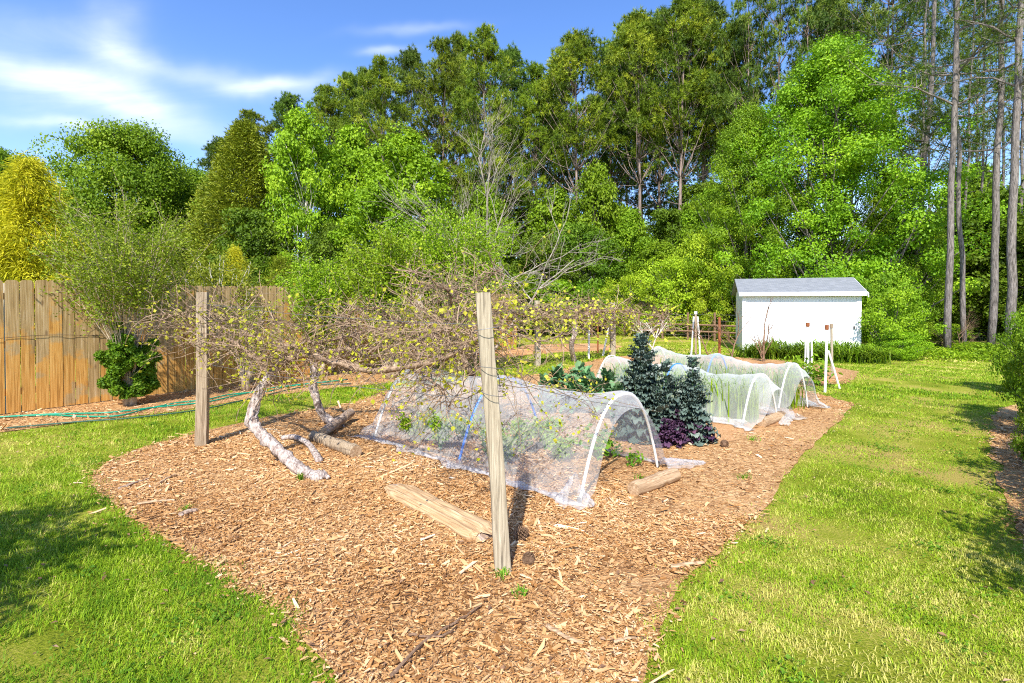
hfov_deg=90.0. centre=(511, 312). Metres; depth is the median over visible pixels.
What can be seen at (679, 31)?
pine tree
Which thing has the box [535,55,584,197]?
pine tree
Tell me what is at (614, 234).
understory tree
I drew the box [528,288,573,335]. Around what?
bare bush
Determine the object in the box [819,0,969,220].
pine tree
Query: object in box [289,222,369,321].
understory tree
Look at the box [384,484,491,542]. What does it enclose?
split log
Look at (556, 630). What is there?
stick
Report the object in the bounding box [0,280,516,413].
wooden fence
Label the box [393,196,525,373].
myrtle
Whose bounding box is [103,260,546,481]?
grapevine
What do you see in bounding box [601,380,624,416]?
collard plant
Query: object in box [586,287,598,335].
bare bush
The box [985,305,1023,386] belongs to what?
bush
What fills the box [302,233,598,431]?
grapevine
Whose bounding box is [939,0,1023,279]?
pine tree
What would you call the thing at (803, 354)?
daylily clump
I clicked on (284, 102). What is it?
pine tree
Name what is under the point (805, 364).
vegetable plant
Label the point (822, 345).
daylily clump
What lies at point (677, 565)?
stick
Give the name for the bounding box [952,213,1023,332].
understory tree
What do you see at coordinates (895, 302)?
bush
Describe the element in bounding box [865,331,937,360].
bush
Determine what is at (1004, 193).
understory tree
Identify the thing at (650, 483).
log
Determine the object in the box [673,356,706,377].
onion clump
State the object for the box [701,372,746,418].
onion clump
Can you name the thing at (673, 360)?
onion clump
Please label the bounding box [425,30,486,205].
pine tree
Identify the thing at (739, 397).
onion clump
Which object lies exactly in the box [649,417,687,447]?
kale plant
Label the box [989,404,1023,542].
border soil
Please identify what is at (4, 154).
broadleaf tree
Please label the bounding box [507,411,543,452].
vegetable plant
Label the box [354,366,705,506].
netting tunnel
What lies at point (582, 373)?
collard plant
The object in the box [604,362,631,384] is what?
onion clump
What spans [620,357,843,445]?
vegetable soil
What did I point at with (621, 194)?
pine tree
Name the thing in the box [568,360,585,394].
collard plant
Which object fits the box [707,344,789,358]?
daylily clump
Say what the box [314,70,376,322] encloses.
pine tree
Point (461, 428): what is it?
vegetable plant
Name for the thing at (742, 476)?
weed
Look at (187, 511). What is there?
stick
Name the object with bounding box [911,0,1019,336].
pine tree
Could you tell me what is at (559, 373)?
collard plant
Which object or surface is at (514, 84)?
pine tree
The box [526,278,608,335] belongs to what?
bush
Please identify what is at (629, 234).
understory tree
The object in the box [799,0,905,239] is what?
pine tree
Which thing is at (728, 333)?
bare bush
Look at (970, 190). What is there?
understory tree
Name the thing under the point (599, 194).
understory tree
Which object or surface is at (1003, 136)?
pine tree
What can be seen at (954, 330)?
bush
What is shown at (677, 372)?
onion clump
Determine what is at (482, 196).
understory tree
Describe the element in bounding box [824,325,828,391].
stake
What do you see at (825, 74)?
sweetgum tree
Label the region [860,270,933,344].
bush
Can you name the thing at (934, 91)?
pine tree
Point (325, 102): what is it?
pine tree
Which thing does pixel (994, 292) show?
pine tree
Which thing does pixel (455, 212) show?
understory tree
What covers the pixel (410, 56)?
pine tree
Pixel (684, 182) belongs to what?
pine tree
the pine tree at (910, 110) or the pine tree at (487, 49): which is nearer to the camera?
the pine tree at (910, 110)
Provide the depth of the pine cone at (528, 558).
2.92 m
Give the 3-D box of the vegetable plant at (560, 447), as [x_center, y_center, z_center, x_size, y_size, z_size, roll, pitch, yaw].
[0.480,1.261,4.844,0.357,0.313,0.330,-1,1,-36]
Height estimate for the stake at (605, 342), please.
0.827 m
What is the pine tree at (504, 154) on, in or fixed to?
on the forest floor
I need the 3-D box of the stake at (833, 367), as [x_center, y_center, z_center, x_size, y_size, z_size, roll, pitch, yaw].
[5.670,1.004,9.018,0.244,0.688,0.035,0,1,0]
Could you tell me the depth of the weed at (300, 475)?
4.33 m
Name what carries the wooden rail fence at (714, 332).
on the lawn at (16, 654)
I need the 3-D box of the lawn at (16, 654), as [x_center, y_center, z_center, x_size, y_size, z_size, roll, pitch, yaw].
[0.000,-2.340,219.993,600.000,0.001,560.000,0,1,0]
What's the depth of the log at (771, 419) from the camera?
6.32 m
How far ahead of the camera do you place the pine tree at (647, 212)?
51.11 m
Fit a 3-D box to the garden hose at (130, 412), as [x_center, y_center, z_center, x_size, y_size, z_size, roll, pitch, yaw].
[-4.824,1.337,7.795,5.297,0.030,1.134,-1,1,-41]
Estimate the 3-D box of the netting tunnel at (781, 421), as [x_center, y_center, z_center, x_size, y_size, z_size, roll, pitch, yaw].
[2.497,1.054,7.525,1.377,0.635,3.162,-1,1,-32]
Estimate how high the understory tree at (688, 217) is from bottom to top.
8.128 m
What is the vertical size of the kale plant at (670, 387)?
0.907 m
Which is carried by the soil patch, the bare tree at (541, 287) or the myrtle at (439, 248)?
the bare tree at (541, 287)
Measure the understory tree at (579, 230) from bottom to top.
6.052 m
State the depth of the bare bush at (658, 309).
22.85 m
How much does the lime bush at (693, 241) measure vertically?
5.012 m
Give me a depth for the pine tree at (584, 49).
33.30 m
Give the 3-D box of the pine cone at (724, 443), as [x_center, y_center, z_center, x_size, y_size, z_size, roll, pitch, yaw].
[2.215,1.365,5.335,0.082,0.086,0.082,0,1,-15]
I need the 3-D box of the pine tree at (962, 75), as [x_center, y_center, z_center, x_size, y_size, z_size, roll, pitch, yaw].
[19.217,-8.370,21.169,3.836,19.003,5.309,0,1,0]
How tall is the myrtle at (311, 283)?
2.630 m
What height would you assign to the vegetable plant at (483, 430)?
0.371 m
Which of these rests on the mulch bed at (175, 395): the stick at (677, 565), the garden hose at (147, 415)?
the garden hose at (147, 415)
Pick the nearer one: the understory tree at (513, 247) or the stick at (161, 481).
the stick at (161, 481)
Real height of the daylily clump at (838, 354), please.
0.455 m
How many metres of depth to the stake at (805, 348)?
10.51 m
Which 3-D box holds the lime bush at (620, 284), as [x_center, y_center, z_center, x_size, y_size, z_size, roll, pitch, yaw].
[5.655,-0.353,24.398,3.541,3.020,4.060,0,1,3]
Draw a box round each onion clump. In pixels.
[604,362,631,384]
[658,354,694,375]
[659,369,687,403]
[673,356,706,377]
[676,370,712,399]
[698,358,726,386]
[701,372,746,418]
[710,363,747,393]
[711,376,769,423]
[731,366,775,402]
[758,368,808,410]
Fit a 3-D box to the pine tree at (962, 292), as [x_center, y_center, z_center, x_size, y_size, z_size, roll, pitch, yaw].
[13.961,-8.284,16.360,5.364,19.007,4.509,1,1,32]
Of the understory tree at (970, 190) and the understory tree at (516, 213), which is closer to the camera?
the understory tree at (970, 190)
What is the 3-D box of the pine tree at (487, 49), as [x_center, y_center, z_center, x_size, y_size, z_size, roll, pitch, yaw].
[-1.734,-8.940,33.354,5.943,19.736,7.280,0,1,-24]
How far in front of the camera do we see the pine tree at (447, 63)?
35.66 m
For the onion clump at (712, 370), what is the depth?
8.59 m
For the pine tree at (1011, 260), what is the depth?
14.16 m
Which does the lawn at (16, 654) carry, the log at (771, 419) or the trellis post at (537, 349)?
the trellis post at (537, 349)
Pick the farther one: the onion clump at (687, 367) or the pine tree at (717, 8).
the pine tree at (717, 8)
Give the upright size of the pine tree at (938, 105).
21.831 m
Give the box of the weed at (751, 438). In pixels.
[747,435,760,440]
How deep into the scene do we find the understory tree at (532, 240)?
25.31 m
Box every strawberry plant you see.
[576,423,615,459]
[609,441,622,456]
[625,447,646,466]
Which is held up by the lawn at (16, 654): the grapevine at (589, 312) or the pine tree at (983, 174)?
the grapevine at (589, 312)
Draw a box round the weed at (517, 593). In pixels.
[510,583,528,598]
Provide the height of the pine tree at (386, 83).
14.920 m
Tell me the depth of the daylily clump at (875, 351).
12.92 m
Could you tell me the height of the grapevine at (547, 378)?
1.997 m
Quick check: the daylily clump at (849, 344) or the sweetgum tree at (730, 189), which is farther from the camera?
the sweetgum tree at (730, 189)
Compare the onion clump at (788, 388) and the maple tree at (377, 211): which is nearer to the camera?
the onion clump at (788, 388)
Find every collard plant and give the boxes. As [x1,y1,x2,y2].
[530,373,559,412]
[547,362,570,403]
[557,374,586,413]
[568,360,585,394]
[573,364,593,402]
[580,371,609,413]
[597,367,620,399]
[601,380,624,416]
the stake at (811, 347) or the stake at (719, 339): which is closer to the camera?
the stake at (811, 347)
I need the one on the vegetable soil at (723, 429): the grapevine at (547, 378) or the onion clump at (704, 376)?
the onion clump at (704, 376)
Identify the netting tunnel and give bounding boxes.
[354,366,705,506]
[596,355,804,430]
[651,346,829,411]
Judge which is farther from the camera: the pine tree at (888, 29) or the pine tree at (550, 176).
the pine tree at (550, 176)
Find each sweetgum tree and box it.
[661,101,822,338]
[713,30,1018,323]
[830,165,971,336]
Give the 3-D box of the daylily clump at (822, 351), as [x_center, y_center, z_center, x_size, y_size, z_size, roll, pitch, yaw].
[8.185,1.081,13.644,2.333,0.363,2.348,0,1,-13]
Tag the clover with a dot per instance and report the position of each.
(788, 656)
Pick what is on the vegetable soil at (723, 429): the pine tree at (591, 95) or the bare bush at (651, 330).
the bare bush at (651, 330)
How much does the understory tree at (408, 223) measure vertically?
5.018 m
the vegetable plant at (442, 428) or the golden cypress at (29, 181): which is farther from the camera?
the golden cypress at (29, 181)
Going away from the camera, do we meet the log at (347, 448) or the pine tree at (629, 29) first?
the log at (347, 448)
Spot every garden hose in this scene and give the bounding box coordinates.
[0,379,347,417]
[5,383,350,428]
[8,380,338,415]
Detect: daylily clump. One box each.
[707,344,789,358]
[732,337,815,358]
[732,341,799,359]
[758,341,837,360]
[762,346,836,360]
[775,339,844,361]
[787,346,879,360]
[802,343,871,363]
[815,340,885,363]
[815,347,900,364]
[840,344,914,363]
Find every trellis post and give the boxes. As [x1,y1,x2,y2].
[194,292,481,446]
[416,294,423,414]
[475,292,646,572]
[534,301,602,365]
[609,302,615,354]
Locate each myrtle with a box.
[25,161,233,405]
[142,243,270,381]
[209,284,288,391]
[266,248,363,376]
[333,216,441,378]
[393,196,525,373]
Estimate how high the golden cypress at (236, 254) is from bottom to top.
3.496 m
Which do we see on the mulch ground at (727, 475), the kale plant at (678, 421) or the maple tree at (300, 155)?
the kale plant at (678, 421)
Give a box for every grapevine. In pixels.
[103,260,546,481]
[160,278,537,426]
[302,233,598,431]
[354,223,652,559]
[475,274,691,361]
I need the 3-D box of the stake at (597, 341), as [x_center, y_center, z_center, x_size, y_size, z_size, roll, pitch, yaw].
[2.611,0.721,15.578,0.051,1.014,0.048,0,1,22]
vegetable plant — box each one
[395,408,433,442]
[421,407,459,449]
[446,411,482,438]
[477,422,509,456]
[485,428,522,464]
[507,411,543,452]
[525,414,568,449]
[541,428,581,460]
[776,358,809,385]
[784,353,824,373]
[797,362,842,386]
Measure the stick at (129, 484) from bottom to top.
0.023 m
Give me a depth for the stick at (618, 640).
2.25 m
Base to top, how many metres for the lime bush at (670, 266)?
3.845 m
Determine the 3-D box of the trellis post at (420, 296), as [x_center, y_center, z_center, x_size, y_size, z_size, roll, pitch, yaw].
[-1.217,0.569,6.761,0.113,1.629,0.105,0,1,-12]
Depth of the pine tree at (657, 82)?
44.14 m
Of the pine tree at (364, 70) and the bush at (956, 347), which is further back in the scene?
the pine tree at (364, 70)
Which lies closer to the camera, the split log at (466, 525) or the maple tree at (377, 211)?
the split log at (466, 525)
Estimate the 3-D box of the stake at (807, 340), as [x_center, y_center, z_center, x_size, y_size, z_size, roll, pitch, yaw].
[5.913,0.760,10.248,0.069,1.123,0.069,0,1,22]
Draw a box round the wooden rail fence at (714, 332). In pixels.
[638,312,735,340]
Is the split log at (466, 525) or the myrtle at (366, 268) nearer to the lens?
the split log at (466, 525)
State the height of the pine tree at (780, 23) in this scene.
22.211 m
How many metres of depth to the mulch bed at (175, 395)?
7.74 m
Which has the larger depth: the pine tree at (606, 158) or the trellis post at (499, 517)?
the pine tree at (606, 158)
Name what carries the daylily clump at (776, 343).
on the lawn at (16, 654)
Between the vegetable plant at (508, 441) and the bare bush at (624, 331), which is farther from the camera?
the bare bush at (624, 331)
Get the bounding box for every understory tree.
[207,204,300,285]
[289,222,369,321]
[376,215,430,290]
[413,177,479,226]
[427,203,501,290]
[466,179,518,264]
[468,215,542,293]
[495,234,594,332]
[499,188,552,321]
[521,186,590,283]
[540,221,629,331]
[560,158,630,327]
[588,207,656,328]
[592,204,650,323]
[623,239,695,328]
[643,205,702,308]
[651,181,760,238]
[666,185,751,327]
[899,208,1023,338]
[922,181,1023,339]
[926,263,959,335]
[932,158,1023,332]
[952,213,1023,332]
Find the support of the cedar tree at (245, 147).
on the forest floor
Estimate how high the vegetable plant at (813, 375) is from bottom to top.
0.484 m
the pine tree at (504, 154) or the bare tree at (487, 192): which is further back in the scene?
the pine tree at (504, 154)
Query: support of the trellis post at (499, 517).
on the mulch ground at (727, 475)
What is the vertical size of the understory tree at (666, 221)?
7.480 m
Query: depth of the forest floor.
24.12 m
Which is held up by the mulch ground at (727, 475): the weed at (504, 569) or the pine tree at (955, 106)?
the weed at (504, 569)
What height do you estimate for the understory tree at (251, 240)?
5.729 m
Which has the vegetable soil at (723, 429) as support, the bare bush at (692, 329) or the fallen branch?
the bare bush at (692, 329)
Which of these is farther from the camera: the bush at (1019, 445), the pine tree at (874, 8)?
the pine tree at (874, 8)
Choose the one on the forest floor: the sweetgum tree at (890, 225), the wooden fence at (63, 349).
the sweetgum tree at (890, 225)
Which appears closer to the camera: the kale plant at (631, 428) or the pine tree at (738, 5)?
the kale plant at (631, 428)
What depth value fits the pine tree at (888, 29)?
24.45 m
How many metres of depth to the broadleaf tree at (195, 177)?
32.58 m
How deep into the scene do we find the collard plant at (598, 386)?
6.87 m
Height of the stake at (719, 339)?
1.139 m
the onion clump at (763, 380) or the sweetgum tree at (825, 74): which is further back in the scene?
the sweetgum tree at (825, 74)
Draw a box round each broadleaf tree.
[0,146,48,206]
[8,183,119,279]
[21,115,213,314]
[120,165,221,315]
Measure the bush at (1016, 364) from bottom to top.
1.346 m
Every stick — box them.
[118,478,147,489]
[137,499,174,504]
[158,474,176,483]
[178,508,197,517]
[389,604,480,678]
[408,625,457,636]
[545,623,582,643]
[613,636,636,643]
[671,561,703,568]
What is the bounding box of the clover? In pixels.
[0,402,1023,682]
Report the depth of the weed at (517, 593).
2.62 m
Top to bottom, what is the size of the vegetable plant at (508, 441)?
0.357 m
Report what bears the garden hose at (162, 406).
on the mulch bed at (175, 395)
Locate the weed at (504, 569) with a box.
[488,566,509,580]
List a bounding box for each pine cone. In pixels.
[513,525,528,540]
[522,552,534,564]
[720,440,728,446]
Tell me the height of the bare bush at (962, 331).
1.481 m
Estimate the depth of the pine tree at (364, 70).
35.25 m
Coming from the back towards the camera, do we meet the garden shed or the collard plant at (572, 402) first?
the garden shed
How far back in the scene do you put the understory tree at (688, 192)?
33.78 m
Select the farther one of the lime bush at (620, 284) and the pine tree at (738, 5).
the pine tree at (738, 5)
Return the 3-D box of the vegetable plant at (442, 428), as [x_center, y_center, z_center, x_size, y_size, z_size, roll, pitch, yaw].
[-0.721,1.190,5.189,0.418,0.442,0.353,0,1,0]
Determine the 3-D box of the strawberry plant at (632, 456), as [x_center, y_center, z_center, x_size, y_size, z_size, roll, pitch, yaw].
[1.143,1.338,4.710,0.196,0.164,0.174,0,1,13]
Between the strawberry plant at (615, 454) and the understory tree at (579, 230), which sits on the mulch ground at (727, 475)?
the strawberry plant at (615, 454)
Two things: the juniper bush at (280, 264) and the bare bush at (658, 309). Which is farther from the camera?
the bare bush at (658, 309)
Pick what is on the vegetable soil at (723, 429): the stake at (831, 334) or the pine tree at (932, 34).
the stake at (831, 334)
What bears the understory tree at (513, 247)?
on the forest floor
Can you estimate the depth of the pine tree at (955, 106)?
15.43 m
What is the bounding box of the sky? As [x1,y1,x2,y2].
[0,0,1023,280]
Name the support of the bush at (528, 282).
on the forest floor
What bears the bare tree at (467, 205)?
on the lawn at (16, 654)
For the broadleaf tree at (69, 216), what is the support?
on the forest floor
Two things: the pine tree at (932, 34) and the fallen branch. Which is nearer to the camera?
the fallen branch
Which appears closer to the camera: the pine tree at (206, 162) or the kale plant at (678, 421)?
the kale plant at (678, 421)
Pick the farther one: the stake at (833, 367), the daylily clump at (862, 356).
the daylily clump at (862, 356)
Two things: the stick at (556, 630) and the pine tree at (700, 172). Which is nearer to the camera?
the stick at (556, 630)
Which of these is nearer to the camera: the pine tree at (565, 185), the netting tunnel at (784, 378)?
the netting tunnel at (784, 378)
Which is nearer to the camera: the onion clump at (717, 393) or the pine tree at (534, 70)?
the onion clump at (717, 393)
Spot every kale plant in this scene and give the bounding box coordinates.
[610,332,669,444]
[639,358,687,442]
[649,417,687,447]
[670,409,692,444]
[673,356,720,445]
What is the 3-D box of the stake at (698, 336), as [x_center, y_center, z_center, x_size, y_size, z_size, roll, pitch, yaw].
[5.405,0.676,14.807,0.131,1.134,0.050,0,1,0]
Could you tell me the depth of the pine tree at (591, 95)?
50.39 m
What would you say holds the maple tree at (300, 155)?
on the lawn at (16, 654)
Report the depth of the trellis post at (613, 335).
14.74 m
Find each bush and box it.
[254,249,296,323]
[490,271,558,334]
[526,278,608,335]
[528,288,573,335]
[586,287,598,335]
[596,274,668,335]
[616,292,654,335]
[622,256,710,336]
[629,315,670,349]
[642,292,679,336]
[658,229,751,336]
[687,317,717,358]
[689,280,735,338]
[709,302,752,361]
[747,295,780,361]
[858,287,949,355]
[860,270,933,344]
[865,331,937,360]
[917,322,983,347]
[931,309,980,351]
[951,341,988,352]
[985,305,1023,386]
[990,328,1023,421]
[1006,369,1023,403]
[1008,402,1023,462]
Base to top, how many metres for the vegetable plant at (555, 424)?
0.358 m
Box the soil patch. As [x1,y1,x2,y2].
[478,343,621,358]
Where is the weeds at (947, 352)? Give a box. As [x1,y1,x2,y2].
[817,340,1013,361]
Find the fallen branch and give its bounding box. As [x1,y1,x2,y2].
[281,434,322,463]
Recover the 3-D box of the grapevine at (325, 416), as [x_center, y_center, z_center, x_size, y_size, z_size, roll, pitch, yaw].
[-2.051,0.495,6.459,4.975,1.882,2.160,0,1,22]
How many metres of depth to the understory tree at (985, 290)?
20.28 m
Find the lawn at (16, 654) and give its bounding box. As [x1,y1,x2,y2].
[0,334,1023,682]
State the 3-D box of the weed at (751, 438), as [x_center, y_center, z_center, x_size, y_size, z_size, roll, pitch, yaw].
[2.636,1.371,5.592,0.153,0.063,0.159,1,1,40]
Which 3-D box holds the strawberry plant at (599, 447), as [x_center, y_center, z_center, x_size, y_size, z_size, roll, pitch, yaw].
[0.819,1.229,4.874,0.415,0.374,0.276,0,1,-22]
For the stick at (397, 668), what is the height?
0.022 m
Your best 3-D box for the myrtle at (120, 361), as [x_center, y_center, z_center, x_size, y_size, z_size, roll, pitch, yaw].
[-5.534,-0.371,7.616,2.530,3.481,2.513,1,1,45]
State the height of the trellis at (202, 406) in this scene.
1.624 m
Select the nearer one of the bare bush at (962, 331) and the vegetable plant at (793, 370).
the vegetable plant at (793, 370)
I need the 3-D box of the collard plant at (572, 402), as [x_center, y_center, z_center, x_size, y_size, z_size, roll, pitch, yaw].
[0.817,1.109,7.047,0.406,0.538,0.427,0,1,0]
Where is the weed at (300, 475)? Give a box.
[296,472,304,480]
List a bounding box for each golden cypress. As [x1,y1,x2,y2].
[0,149,99,361]
[221,242,254,352]
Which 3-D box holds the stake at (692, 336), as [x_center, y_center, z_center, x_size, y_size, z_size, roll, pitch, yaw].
[5.220,0.677,14.807,0.117,1.133,0.050,0,1,0]
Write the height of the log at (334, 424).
0.163 m
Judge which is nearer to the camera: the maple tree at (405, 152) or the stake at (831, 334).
the stake at (831, 334)
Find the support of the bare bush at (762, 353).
on the vegetable soil at (723, 429)
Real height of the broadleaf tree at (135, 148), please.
12.151 m
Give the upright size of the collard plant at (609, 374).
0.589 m
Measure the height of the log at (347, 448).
0.147 m
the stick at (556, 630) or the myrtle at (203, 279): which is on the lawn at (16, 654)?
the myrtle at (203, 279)
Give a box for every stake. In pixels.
[588,316,589,358]
[597,323,598,352]
[602,327,608,355]
[690,317,694,354]
[694,311,696,356]
[697,317,700,355]
[718,317,720,358]
[804,333,805,367]
[806,323,809,377]
[811,329,812,368]
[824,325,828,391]
[828,350,839,388]
[829,324,832,376]
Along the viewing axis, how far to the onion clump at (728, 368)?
8.19 m
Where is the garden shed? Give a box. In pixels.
[731,277,868,350]
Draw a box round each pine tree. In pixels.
[196,135,233,223]
[202,108,287,247]
[264,90,319,208]
[287,83,349,231]
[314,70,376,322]
[328,53,434,220]
[349,65,393,160]
[387,44,437,191]
[404,34,482,209]
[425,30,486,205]
[441,21,529,231]
[481,101,542,259]
[482,40,540,217]
[499,60,570,235]
[515,26,633,218]
[519,109,581,229]
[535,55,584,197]
[564,93,629,279]
[577,35,646,281]
[578,5,710,231]
[592,19,667,249]
[607,0,741,225]
[612,75,683,249]
[619,13,696,230]
[633,75,716,209]
[649,0,753,185]
[665,79,738,200]
[676,13,782,175]
[701,0,801,179]
[706,0,820,182]
[761,0,855,263]
[771,0,905,263]
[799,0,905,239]
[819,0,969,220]
[836,0,1023,347]
[840,0,978,178]
[841,0,1023,285]
[843,0,963,162]
[854,0,1021,210]
[854,1,1023,346]
[875,0,989,172]
[882,0,1023,338]
[893,0,1023,343]
[905,0,1023,164]
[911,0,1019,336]
[923,0,1023,339]
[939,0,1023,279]
[949,0,1023,335]
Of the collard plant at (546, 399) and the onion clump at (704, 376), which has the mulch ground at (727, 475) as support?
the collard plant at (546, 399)
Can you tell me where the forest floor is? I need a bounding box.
[99,323,998,360]
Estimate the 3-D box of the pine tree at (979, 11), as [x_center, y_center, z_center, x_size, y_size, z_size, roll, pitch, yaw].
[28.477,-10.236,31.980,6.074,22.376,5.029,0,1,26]
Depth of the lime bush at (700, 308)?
21.29 m
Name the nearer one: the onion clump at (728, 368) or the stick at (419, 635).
the stick at (419, 635)
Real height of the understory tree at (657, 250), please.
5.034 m
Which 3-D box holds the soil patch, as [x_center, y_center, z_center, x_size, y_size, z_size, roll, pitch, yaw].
[0.945,1.199,16.927,6.354,0.001,3.416,-1,1,-35]
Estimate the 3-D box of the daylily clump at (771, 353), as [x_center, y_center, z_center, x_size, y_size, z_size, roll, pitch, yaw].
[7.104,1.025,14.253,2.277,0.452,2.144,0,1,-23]
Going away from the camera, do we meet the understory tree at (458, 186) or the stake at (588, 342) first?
the stake at (588, 342)
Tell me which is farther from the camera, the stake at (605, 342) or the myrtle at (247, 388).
the stake at (605, 342)
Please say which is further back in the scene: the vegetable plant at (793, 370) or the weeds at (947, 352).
the weeds at (947, 352)
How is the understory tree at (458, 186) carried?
on the forest floor
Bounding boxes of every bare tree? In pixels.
[365,85,611,296]
[400,180,491,253]
[484,184,625,349]
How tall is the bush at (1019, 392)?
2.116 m
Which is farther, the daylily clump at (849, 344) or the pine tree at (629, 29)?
the pine tree at (629, 29)
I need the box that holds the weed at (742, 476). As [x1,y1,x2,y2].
[736,472,751,479]
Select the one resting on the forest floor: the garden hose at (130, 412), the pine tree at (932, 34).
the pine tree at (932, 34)
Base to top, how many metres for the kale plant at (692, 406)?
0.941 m
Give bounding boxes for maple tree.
[247,99,352,286]
[299,119,384,278]
[327,170,412,294]
[343,120,467,254]
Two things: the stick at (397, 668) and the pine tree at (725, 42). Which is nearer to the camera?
the stick at (397, 668)
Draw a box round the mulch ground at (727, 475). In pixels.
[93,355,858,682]
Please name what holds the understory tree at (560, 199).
on the forest floor
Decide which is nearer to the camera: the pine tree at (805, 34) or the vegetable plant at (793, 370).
the vegetable plant at (793, 370)
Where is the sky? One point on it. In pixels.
(189, 67)
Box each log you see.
[308,430,361,457]
[319,408,354,434]
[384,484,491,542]
[627,468,680,495]
[756,411,786,426]
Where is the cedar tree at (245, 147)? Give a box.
[177,117,299,285]
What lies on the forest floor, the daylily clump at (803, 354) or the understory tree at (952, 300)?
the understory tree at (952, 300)
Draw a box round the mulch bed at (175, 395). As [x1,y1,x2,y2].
[0,363,437,431]
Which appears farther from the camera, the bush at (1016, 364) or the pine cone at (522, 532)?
the bush at (1016, 364)
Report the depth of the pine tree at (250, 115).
32.44 m
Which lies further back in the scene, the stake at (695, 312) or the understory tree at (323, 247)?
the understory tree at (323, 247)
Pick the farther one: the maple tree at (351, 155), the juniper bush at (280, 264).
the maple tree at (351, 155)
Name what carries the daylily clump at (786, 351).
on the lawn at (16, 654)
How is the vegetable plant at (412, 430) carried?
on the mulch ground at (727, 475)
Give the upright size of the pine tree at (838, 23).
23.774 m

